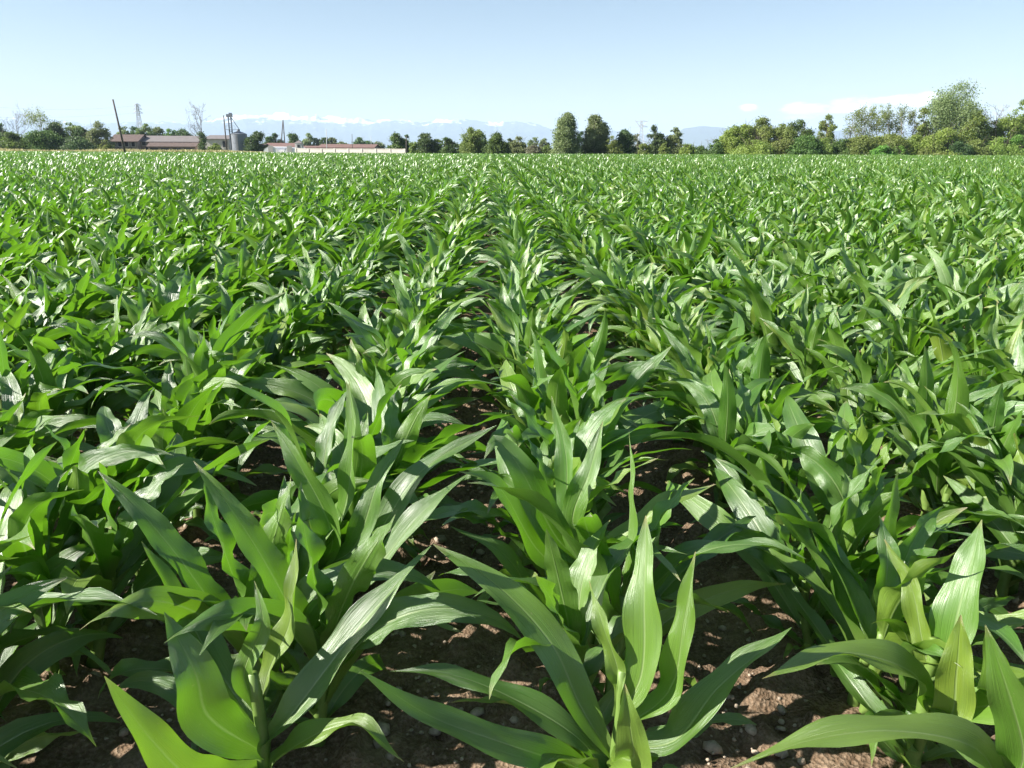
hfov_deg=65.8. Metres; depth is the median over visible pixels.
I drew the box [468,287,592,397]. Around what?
maize plant
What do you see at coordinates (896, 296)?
maize plant
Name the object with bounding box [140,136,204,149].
farm wing
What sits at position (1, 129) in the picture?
leafy tree
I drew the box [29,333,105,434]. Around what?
maize plant
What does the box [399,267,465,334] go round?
maize plant
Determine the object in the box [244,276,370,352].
maize plant
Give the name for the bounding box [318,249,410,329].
maize plant
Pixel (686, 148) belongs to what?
hedge bush
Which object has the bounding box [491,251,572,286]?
maize plant
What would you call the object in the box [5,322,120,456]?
maize plant
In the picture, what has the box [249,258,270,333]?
maize plant
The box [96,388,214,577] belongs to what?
maize plant
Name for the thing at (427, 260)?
maize plant
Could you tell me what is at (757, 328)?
maize plant
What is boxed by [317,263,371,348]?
maize plant
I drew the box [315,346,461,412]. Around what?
maize plant
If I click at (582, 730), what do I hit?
maize plant
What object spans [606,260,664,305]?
maize plant
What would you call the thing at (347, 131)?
mountains
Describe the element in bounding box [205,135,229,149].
barn
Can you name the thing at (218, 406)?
maize plant
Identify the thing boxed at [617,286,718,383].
maize plant
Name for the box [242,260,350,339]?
maize plant
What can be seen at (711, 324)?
maize plant
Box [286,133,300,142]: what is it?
leafy tree
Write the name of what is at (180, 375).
maize plant
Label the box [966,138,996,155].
hedge bush
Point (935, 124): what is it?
sparse tree
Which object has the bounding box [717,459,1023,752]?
maize plant
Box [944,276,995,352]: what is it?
maize plant
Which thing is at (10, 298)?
maize plant
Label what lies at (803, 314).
maize plant
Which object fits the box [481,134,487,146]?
leafy tree
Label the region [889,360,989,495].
maize plant
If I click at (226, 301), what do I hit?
maize plant
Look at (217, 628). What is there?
maize plant
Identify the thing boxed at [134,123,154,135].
leafy tree
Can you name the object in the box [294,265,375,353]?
maize plant
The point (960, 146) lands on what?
hedge bush
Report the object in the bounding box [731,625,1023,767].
maize plant
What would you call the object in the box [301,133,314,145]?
tree
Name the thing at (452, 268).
maize plant
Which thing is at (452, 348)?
maize plant
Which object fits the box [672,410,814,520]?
maize plant
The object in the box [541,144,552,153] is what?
hedge bush
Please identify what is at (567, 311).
maize plant
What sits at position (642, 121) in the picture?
lattice pylon
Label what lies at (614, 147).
leafy tree
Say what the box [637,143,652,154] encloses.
hedge bush
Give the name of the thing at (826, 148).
hedge bush
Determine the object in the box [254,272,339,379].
maize plant
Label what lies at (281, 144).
red roofed barn
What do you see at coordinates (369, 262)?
maize plant
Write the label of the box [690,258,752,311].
maize plant
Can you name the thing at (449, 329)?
maize plant
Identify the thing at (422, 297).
maize plant
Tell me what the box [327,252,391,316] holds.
maize plant
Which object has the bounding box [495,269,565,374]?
maize plant
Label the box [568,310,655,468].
maize plant
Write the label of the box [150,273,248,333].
maize plant
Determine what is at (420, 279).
maize plant
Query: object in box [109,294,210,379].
maize plant
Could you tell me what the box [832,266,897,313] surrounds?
maize plant
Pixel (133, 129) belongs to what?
leafy tree
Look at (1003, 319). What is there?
maize plant
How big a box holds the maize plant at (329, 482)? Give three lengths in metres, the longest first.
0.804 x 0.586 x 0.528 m
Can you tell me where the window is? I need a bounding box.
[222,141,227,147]
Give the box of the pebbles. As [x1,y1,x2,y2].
[12,329,1019,767]
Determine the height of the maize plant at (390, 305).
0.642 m
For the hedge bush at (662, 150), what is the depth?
149.06 m
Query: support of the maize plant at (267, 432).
on the field soil
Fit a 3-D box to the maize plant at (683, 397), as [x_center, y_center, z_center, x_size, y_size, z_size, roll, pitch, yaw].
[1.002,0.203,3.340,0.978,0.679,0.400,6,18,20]
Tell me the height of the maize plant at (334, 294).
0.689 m
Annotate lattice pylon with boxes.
[133,104,142,128]
[635,116,647,143]
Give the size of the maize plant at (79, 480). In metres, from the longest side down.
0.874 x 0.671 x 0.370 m
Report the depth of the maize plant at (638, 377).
3.01 m
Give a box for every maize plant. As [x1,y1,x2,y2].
[0,259,18,312]
[0,270,61,322]
[0,273,25,281]
[0,275,79,328]
[0,276,126,343]
[0,277,64,336]
[0,298,55,349]
[0,300,113,343]
[0,301,67,410]
[0,321,44,397]
[0,331,143,453]
[0,348,94,450]
[0,369,96,483]
[0,421,269,676]
[0,424,256,596]
[0,428,89,455]
[0,430,174,628]
[0,437,92,721]
[0,443,117,605]
[0,471,153,712]
[0,587,156,762]
[2,290,29,346]
[2,343,127,457]
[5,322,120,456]
[7,325,174,458]
[11,321,149,440]
[12,290,68,371]
[15,296,177,381]
[23,318,161,441]
[27,290,134,342]
[28,257,134,347]
[29,266,121,318]
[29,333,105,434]
[31,271,110,338]
[34,265,153,332]
[49,302,199,403]
[50,254,125,290]
[51,380,288,518]
[60,258,169,328]
[64,471,439,751]
[75,292,295,476]
[87,291,173,420]
[88,251,152,331]
[91,278,238,361]
[96,278,210,397]
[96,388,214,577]
[97,436,241,524]
[104,541,430,767]
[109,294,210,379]
[112,359,250,505]
[113,258,154,304]
[121,267,261,338]
[130,306,289,449]
[131,260,223,332]
[131,315,284,418]
[132,262,233,329]
[148,271,201,378]
[148,322,334,492]
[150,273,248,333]
[150,292,207,361]
[151,376,251,541]
[162,319,232,361]
[166,461,521,746]
[174,325,266,419]
[174,342,250,445]
[185,265,226,341]
[192,292,275,398]
[194,261,262,306]
[197,296,247,477]
[200,463,397,722]
[201,262,239,335]
[203,458,395,596]
[206,283,331,349]
[207,254,256,337]
[208,253,259,303]
[209,242,303,304]
[209,249,260,341]
[209,382,491,539]
[218,283,285,356]
[219,309,314,420]
[222,383,420,565]
[226,331,463,447]
[234,385,454,510]
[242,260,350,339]
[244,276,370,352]
[248,323,326,399]
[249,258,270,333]
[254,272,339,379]
[256,281,346,367]
[259,339,514,480]
[267,281,329,397]
[268,285,350,354]
[271,379,496,636]
[278,353,535,558]
[287,254,362,344]
[290,392,469,546]
[291,260,340,281]
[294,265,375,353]
[299,330,340,369]
[301,244,357,291]
[304,381,413,545]
[305,364,470,422]
[311,271,376,354]
[315,262,382,305]
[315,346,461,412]
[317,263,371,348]
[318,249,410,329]
[321,272,386,345]
[325,302,488,426]
[326,322,486,428]
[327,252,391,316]
[335,301,473,390]
[335,347,481,396]
[340,250,380,316]
[345,303,424,391]
[349,281,490,343]
[358,516,791,767]
[361,318,446,401]
[363,267,466,311]
[363,269,426,338]
[364,344,478,408]
[379,282,454,319]
[380,260,491,320]
[382,271,468,388]
[383,254,483,292]
[386,281,473,327]
[387,260,460,288]
[387,345,404,376]
[390,229,461,278]
[394,254,483,290]
[395,274,418,292]
[396,301,476,339]
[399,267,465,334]
[410,256,489,319]
[413,267,467,357]
[415,252,495,318]
[421,253,491,298]
[423,226,461,301]
[425,420,691,626]
[431,280,489,366]
[439,311,597,418]
[440,297,627,396]
[441,520,728,757]
[450,396,756,651]
[450,408,602,544]
[452,412,684,576]
[459,261,590,300]
[465,328,608,455]
[466,294,574,369]
[468,284,571,395]
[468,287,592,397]
[469,270,504,353]
[471,437,804,695]
[474,271,578,321]
[484,273,537,307]
[486,360,637,495]
[487,275,561,309]
[487,302,556,417]
[487,394,661,568]
[489,358,688,491]
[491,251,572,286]
[492,304,550,333]
[494,413,687,632]
[495,256,569,308]
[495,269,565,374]
[497,241,560,267]
[498,247,562,272]
[498,265,548,307]
[499,302,610,412]
[502,245,543,283]
[502,328,628,412]
[505,338,587,416]
[506,254,574,287]
[517,261,581,303]
[517,397,626,525]
[527,274,615,330]
[530,286,582,330]
[535,330,692,466]
[545,336,631,401]
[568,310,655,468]
[569,249,693,345]
[574,250,654,319]
[576,258,647,345]
[582,264,689,347]
[591,249,621,320]
[592,262,694,330]
[592,277,678,347]
[598,301,663,405]
[600,272,696,360]
[601,257,666,318]
[605,241,645,273]
[605,290,723,387]
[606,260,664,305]
[608,279,726,343]
[609,332,772,485]
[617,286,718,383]
[618,253,657,275]
[626,283,662,337]
[627,312,726,427]
[628,303,719,400]
[629,368,866,496]
[631,277,715,392]
[634,275,709,313]
[641,295,727,400]
[641,403,929,562]
[645,325,832,471]
[645,332,769,418]
[647,311,745,446]
[650,296,738,442]
[652,318,798,409]
[654,294,727,343]
[664,257,709,307]
[666,456,991,645]
[672,363,784,524]
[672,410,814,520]
[674,333,810,489]
[678,252,776,344]
[680,249,734,337]
[687,362,860,541]
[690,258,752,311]
[697,281,744,330]
[700,261,774,320]
[701,286,812,340]
[709,265,816,342]
[710,257,745,336]
[712,345,784,401]
[714,248,825,338]
[714,272,793,341]
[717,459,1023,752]
[720,275,833,389]
[724,259,776,323]
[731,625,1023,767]
[733,274,808,371]
[734,444,1020,678]
[741,277,785,340]
[743,273,839,378]
[746,284,865,385]
[752,480,1023,767]
[757,409,898,556]
[760,304,892,416]
[762,520,1023,767]
[766,295,856,381]
[770,302,882,416]
[770,396,1023,614]
[774,242,845,315]
[774,256,856,317]
[780,258,854,287]
[787,256,853,315]
[793,363,944,478]
[801,311,893,411]
[804,313,914,436]
[804,332,1004,447]
[806,252,857,310]
[807,242,910,314]
[808,272,884,344]
[814,345,1023,521]
[815,248,932,348]
[817,582,1023,714]
[818,344,967,463]
[824,285,900,356]
[826,277,917,355]
[829,358,972,470]
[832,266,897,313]
[841,279,918,382]
[844,304,950,370]
[846,269,952,374]
[851,292,981,379]
[865,380,1023,550]
[887,294,956,342]
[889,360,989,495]
[890,289,971,370]
[892,263,942,313]
[892,267,921,310]
[893,360,1023,495]
[899,402,1023,597]
[902,428,1023,594]
[903,311,1023,374]
[904,245,1023,340]
[910,296,1017,366]
[912,383,1023,571]
[917,272,1023,356]
[917,303,1023,386]
[918,270,991,337]
[927,335,1023,541]
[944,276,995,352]
[944,330,1023,379]
[950,282,1019,353]
[955,285,1022,344]
[961,358,1023,439]
[965,333,1023,417]
[970,320,1023,383]
[985,286,1023,374]
[985,287,1021,332]
[993,283,1013,301]
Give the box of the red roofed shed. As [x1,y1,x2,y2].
[316,144,380,148]
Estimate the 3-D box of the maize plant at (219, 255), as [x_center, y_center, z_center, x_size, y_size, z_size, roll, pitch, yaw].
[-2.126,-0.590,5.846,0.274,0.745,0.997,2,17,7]
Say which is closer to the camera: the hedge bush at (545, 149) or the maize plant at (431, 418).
the maize plant at (431, 418)
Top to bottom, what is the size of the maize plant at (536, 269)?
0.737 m
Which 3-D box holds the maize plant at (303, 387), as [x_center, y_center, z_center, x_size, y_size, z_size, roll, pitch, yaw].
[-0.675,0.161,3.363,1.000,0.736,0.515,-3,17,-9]
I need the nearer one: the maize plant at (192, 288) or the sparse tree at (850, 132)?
the maize plant at (192, 288)
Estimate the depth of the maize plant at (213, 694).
1.65 m
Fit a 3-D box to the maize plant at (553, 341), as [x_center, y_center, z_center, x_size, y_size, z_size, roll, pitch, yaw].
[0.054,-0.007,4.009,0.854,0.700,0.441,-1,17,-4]
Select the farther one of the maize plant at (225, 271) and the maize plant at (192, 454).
the maize plant at (225, 271)
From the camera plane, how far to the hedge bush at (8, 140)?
208.02 m
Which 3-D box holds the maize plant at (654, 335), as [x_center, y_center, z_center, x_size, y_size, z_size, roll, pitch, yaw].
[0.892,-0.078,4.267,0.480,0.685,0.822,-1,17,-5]
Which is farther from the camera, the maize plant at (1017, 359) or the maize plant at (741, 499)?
the maize plant at (1017, 359)
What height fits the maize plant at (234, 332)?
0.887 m
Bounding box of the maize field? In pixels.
[0,150,1023,767]
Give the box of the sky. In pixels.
[0,0,1023,135]
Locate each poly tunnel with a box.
[263,146,286,152]
[284,146,294,152]
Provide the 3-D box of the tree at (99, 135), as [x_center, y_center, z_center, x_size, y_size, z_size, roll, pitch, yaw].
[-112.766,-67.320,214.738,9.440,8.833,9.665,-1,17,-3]
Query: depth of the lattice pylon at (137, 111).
309.50 m
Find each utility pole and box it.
[112,99,125,151]
[223,115,227,150]
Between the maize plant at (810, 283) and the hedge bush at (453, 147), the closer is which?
the maize plant at (810, 283)
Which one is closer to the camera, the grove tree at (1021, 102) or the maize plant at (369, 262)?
the maize plant at (369, 262)
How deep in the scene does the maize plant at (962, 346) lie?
3.98 m
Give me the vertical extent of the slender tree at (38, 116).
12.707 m
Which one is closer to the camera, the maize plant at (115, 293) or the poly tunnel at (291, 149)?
the maize plant at (115, 293)
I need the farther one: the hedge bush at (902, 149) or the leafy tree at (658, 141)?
the leafy tree at (658, 141)
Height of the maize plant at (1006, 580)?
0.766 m
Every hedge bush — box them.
[0,130,29,148]
[21,125,62,150]
[58,124,97,150]
[98,140,113,149]
[207,141,222,150]
[407,141,421,152]
[447,141,460,153]
[524,142,543,153]
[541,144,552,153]
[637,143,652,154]
[658,141,671,153]
[675,143,696,153]
[692,144,708,153]
[727,127,776,154]
[770,134,794,154]
[785,134,829,154]
[818,136,840,154]
[829,135,860,154]
[841,126,891,154]
[866,138,897,154]
[868,121,916,154]
[889,145,907,154]
[904,128,937,154]
[916,137,947,154]
[918,122,973,154]
[947,141,974,155]
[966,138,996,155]
[980,133,1023,155]
[1005,134,1023,149]
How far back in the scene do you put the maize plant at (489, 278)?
5.33 m
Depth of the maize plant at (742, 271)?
5.33 m
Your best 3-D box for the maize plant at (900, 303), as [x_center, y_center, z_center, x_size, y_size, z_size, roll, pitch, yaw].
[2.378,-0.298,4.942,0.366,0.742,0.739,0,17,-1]
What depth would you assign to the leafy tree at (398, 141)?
180.56 m
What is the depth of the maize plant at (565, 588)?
1.88 m
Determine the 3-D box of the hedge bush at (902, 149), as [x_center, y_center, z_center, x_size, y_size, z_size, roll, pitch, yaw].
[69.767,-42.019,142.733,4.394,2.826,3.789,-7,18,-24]
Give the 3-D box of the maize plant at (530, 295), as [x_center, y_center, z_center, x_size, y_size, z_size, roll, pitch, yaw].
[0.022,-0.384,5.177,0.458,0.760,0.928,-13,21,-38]
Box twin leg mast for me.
[281,120,284,142]
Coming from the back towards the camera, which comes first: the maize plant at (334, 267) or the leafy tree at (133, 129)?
the leafy tree at (133, 129)
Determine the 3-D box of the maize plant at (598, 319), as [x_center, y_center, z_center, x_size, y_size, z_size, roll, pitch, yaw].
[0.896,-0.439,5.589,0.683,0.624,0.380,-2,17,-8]
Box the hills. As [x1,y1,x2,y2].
[634,126,915,148]
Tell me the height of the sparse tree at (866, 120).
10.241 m
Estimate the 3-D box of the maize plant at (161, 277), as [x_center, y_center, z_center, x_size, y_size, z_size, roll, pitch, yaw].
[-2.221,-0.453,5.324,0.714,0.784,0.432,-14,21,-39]
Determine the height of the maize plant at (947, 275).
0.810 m
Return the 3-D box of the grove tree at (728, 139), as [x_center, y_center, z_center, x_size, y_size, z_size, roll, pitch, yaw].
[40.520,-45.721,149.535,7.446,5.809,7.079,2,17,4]
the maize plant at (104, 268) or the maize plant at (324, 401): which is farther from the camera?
the maize plant at (104, 268)
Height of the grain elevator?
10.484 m
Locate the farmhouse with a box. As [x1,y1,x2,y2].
[110,134,146,149]
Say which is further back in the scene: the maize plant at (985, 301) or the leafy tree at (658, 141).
the leafy tree at (658, 141)
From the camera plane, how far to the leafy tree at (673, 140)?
152.72 m
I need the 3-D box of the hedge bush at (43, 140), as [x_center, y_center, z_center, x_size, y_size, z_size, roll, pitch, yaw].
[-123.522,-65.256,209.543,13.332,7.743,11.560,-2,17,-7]
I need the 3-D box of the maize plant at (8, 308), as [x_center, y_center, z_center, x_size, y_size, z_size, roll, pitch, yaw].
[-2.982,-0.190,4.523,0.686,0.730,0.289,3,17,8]
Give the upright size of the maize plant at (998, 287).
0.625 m
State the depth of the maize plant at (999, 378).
3.52 m
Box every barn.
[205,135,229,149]
[267,143,305,146]
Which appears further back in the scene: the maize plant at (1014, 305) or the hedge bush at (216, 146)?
the hedge bush at (216, 146)
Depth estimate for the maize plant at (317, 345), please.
5.02 m
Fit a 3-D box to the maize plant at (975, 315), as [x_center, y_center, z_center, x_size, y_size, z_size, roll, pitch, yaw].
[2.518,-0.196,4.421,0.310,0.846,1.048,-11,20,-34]
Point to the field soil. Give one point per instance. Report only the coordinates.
(474, 646)
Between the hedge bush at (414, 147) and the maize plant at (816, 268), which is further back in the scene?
the hedge bush at (414, 147)
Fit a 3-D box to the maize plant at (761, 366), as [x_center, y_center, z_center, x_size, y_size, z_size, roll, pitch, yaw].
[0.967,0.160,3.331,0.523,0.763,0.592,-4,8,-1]
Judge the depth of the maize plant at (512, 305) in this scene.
4.58 m
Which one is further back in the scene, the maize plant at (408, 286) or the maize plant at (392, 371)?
the maize plant at (408, 286)
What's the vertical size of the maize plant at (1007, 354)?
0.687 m
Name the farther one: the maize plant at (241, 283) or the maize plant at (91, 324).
the maize plant at (241, 283)
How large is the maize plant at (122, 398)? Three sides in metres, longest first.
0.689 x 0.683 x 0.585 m
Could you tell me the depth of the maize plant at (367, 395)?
2.75 m
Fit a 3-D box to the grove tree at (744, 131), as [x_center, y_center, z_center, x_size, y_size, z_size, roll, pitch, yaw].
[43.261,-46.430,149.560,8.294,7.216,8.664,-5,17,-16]
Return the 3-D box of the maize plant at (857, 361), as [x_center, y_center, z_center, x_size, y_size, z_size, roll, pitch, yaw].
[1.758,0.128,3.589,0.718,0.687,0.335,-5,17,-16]
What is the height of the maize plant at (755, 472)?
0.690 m
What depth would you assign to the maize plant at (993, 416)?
2.71 m
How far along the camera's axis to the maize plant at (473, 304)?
5.76 m
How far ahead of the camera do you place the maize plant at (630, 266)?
6.38 m
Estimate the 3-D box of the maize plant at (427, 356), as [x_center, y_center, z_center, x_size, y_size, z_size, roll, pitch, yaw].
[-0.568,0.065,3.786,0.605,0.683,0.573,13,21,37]
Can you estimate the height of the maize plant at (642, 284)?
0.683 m
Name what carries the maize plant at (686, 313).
on the field soil
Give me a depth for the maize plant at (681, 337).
3.79 m
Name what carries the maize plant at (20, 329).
on the field soil
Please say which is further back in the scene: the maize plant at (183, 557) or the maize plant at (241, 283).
the maize plant at (241, 283)
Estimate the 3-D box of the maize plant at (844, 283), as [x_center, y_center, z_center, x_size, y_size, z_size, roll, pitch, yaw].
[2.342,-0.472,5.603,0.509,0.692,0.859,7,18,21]
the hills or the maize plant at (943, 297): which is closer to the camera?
the maize plant at (943, 297)
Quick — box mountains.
[0,112,667,148]
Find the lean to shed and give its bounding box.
[146,142,198,150]
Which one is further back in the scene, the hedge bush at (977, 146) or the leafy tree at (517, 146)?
the leafy tree at (517, 146)
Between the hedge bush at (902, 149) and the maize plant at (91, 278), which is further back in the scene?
the hedge bush at (902, 149)
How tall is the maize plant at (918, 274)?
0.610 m
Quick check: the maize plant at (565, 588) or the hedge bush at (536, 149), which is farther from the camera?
the hedge bush at (536, 149)
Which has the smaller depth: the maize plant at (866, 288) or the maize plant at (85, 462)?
the maize plant at (85, 462)
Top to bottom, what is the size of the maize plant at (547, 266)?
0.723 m
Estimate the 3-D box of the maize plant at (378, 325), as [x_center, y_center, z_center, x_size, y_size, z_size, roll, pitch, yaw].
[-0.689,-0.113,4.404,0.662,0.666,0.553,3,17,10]
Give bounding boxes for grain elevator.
[226,113,238,149]
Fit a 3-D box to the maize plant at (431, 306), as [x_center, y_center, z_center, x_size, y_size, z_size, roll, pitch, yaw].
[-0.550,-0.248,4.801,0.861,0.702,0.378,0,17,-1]
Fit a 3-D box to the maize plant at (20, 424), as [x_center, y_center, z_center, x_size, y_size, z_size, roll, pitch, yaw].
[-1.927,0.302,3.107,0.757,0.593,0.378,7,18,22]
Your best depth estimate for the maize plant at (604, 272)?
6.36 m
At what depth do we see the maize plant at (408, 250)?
6.65 m
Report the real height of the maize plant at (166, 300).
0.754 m
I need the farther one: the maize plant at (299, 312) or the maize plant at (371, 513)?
the maize plant at (299, 312)
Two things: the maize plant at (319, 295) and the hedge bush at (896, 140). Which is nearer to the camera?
the maize plant at (319, 295)
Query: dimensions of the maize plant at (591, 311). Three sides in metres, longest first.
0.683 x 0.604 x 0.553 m
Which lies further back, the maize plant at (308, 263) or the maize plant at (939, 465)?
the maize plant at (308, 263)
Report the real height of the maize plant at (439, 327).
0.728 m
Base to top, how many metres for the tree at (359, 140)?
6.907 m
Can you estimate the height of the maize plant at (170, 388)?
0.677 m
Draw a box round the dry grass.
[0,148,261,152]
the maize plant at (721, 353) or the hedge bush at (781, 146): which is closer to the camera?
the maize plant at (721, 353)
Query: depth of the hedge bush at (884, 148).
141.96 m
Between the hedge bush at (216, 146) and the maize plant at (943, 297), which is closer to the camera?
the maize plant at (943, 297)
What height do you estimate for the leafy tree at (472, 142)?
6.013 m
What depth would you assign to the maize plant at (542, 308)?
4.37 m
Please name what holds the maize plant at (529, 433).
on the field soil
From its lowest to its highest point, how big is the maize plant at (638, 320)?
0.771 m
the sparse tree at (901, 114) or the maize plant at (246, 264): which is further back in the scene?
the sparse tree at (901, 114)
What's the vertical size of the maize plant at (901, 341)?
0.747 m
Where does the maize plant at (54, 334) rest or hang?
on the field soil
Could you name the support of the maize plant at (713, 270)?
on the field soil
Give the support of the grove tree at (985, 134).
on the ground
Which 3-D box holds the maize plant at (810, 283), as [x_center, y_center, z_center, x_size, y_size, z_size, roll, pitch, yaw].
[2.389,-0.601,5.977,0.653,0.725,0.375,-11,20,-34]
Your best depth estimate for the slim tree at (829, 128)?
146.64 m
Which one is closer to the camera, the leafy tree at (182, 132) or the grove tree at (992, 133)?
the grove tree at (992, 133)
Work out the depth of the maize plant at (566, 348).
3.61 m
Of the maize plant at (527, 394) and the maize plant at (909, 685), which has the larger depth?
the maize plant at (527, 394)
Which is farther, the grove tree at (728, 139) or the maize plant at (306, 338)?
the grove tree at (728, 139)
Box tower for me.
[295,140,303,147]
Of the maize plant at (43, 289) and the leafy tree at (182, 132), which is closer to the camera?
the maize plant at (43, 289)
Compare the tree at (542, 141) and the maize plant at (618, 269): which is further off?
the tree at (542, 141)
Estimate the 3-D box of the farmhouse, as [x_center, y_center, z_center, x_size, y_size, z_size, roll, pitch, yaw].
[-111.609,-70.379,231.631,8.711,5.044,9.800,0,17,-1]
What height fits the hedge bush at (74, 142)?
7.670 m
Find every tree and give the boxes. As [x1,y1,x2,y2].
[0,123,16,139]
[1,102,35,135]
[16,104,64,130]
[43,120,68,137]
[63,122,77,136]
[71,126,88,138]
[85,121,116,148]
[116,126,133,133]
[129,126,137,133]
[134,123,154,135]
[152,127,165,135]
[164,127,177,135]
[175,128,192,135]
[185,101,207,149]
[243,131,268,151]
[264,133,283,143]
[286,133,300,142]
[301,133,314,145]
[311,138,321,145]
[319,137,328,144]
[328,137,336,143]
[353,137,365,143]
[373,141,384,148]
[385,131,409,151]
[417,132,437,153]
[434,139,442,153]
[439,137,453,152]
[457,127,486,153]
[481,130,511,153]
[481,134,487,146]
[509,136,527,153]
[527,137,538,146]
[538,138,549,147]
[548,111,583,153]
[577,132,585,153]
[579,114,611,153]
[603,135,623,153]
[616,128,637,153]
[631,133,641,153]
[639,124,667,153]
[665,126,682,153]
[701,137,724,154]
[711,126,741,153]
[724,122,757,153]
[745,115,777,146]
[770,121,797,142]
[788,119,815,147]
[817,113,837,146]
[842,109,867,137]
[854,102,881,135]
[860,104,889,137]
[875,103,900,134]
[890,101,913,135]
[903,108,919,138]
[913,107,930,138]
[920,79,998,144]
[924,113,945,136]
[957,110,993,145]
[982,103,1012,134]
[989,119,1002,140]
[993,108,1023,148]
[1009,100,1023,135]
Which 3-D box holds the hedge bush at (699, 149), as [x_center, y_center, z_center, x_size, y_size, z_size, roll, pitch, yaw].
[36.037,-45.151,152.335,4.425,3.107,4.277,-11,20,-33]
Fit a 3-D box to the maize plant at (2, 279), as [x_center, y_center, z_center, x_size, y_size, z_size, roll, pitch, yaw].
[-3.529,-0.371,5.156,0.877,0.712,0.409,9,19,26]
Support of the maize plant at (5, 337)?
on the field soil
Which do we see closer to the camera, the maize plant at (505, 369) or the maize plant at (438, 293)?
the maize plant at (505, 369)
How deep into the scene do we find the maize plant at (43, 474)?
2.47 m
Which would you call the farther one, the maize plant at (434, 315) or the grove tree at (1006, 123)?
the grove tree at (1006, 123)
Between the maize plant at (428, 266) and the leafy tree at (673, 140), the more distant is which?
the leafy tree at (673, 140)
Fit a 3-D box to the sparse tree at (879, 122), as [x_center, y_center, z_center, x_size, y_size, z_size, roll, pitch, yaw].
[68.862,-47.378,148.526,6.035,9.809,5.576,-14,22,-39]
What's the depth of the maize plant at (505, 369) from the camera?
3.27 m
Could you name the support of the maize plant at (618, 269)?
on the field soil
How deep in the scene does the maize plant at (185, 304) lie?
4.88 m
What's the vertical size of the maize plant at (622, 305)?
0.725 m
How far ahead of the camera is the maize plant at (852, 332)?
4.98 m
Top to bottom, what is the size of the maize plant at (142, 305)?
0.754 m
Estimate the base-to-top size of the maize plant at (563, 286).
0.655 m
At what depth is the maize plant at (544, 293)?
4.82 m
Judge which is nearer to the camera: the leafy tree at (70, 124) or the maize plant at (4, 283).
the maize plant at (4, 283)
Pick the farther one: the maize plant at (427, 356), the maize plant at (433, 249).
the maize plant at (433, 249)
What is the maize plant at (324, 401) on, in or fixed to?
on the field soil
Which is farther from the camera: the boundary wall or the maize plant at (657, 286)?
the boundary wall
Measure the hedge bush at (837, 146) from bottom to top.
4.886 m
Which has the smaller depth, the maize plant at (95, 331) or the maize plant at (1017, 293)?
the maize plant at (95, 331)
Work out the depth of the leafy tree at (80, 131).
216.03 m
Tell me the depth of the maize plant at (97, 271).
5.53 m
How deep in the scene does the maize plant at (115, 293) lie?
4.85 m
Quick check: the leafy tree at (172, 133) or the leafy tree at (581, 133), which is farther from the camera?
the leafy tree at (172, 133)
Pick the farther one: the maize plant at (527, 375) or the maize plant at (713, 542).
the maize plant at (527, 375)
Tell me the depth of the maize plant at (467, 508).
2.36 m
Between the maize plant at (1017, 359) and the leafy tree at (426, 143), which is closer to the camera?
the maize plant at (1017, 359)
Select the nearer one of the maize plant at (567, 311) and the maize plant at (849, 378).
the maize plant at (849, 378)
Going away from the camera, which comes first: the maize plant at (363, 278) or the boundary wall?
the maize plant at (363, 278)
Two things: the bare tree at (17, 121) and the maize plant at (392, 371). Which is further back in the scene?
the bare tree at (17, 121)
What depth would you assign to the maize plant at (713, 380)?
3.05 m
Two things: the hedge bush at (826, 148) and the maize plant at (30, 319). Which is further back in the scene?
the hedge bush at (826, 148)
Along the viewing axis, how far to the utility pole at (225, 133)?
193.91 m
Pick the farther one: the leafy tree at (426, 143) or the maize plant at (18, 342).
the leafy tree at (426, 143)
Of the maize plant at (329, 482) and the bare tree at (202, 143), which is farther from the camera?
the bare tree at (202, 143)
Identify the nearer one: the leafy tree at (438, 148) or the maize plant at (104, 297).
the maize plant at (104, 297)
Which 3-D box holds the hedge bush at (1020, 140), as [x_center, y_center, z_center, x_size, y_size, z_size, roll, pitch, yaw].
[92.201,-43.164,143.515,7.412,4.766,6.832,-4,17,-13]
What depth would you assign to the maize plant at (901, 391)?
3.25 m
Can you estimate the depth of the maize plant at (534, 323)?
4.00 m
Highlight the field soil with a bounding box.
[0,190,1023,767]
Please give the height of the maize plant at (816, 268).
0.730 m
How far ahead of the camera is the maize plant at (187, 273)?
5.36 m
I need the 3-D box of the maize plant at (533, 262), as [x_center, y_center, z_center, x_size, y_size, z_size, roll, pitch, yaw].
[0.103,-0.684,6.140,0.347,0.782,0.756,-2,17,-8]
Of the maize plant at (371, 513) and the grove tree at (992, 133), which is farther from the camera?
the grove tree at (992, 133)
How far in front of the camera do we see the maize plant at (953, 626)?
1.75 m
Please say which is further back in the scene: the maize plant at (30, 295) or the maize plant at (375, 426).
the maize plant at (30, 295)
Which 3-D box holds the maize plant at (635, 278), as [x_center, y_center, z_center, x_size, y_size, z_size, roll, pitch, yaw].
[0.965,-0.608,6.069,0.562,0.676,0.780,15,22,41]
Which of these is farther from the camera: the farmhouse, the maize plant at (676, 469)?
the farmhouse
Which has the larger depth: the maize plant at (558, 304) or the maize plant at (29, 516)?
the maize plant at (558, 304)
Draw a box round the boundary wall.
[295,148,405,152]
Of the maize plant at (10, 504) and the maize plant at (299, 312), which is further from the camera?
the maize plant at (299, 312)
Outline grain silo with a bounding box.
[231,129,246,150]
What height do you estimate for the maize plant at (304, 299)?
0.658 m
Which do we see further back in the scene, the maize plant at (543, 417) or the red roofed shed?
the red roofed shed
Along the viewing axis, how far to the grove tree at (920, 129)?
146.54 m
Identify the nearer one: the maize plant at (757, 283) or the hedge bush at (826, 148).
the maize plant at (757, 283)
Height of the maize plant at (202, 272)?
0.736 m

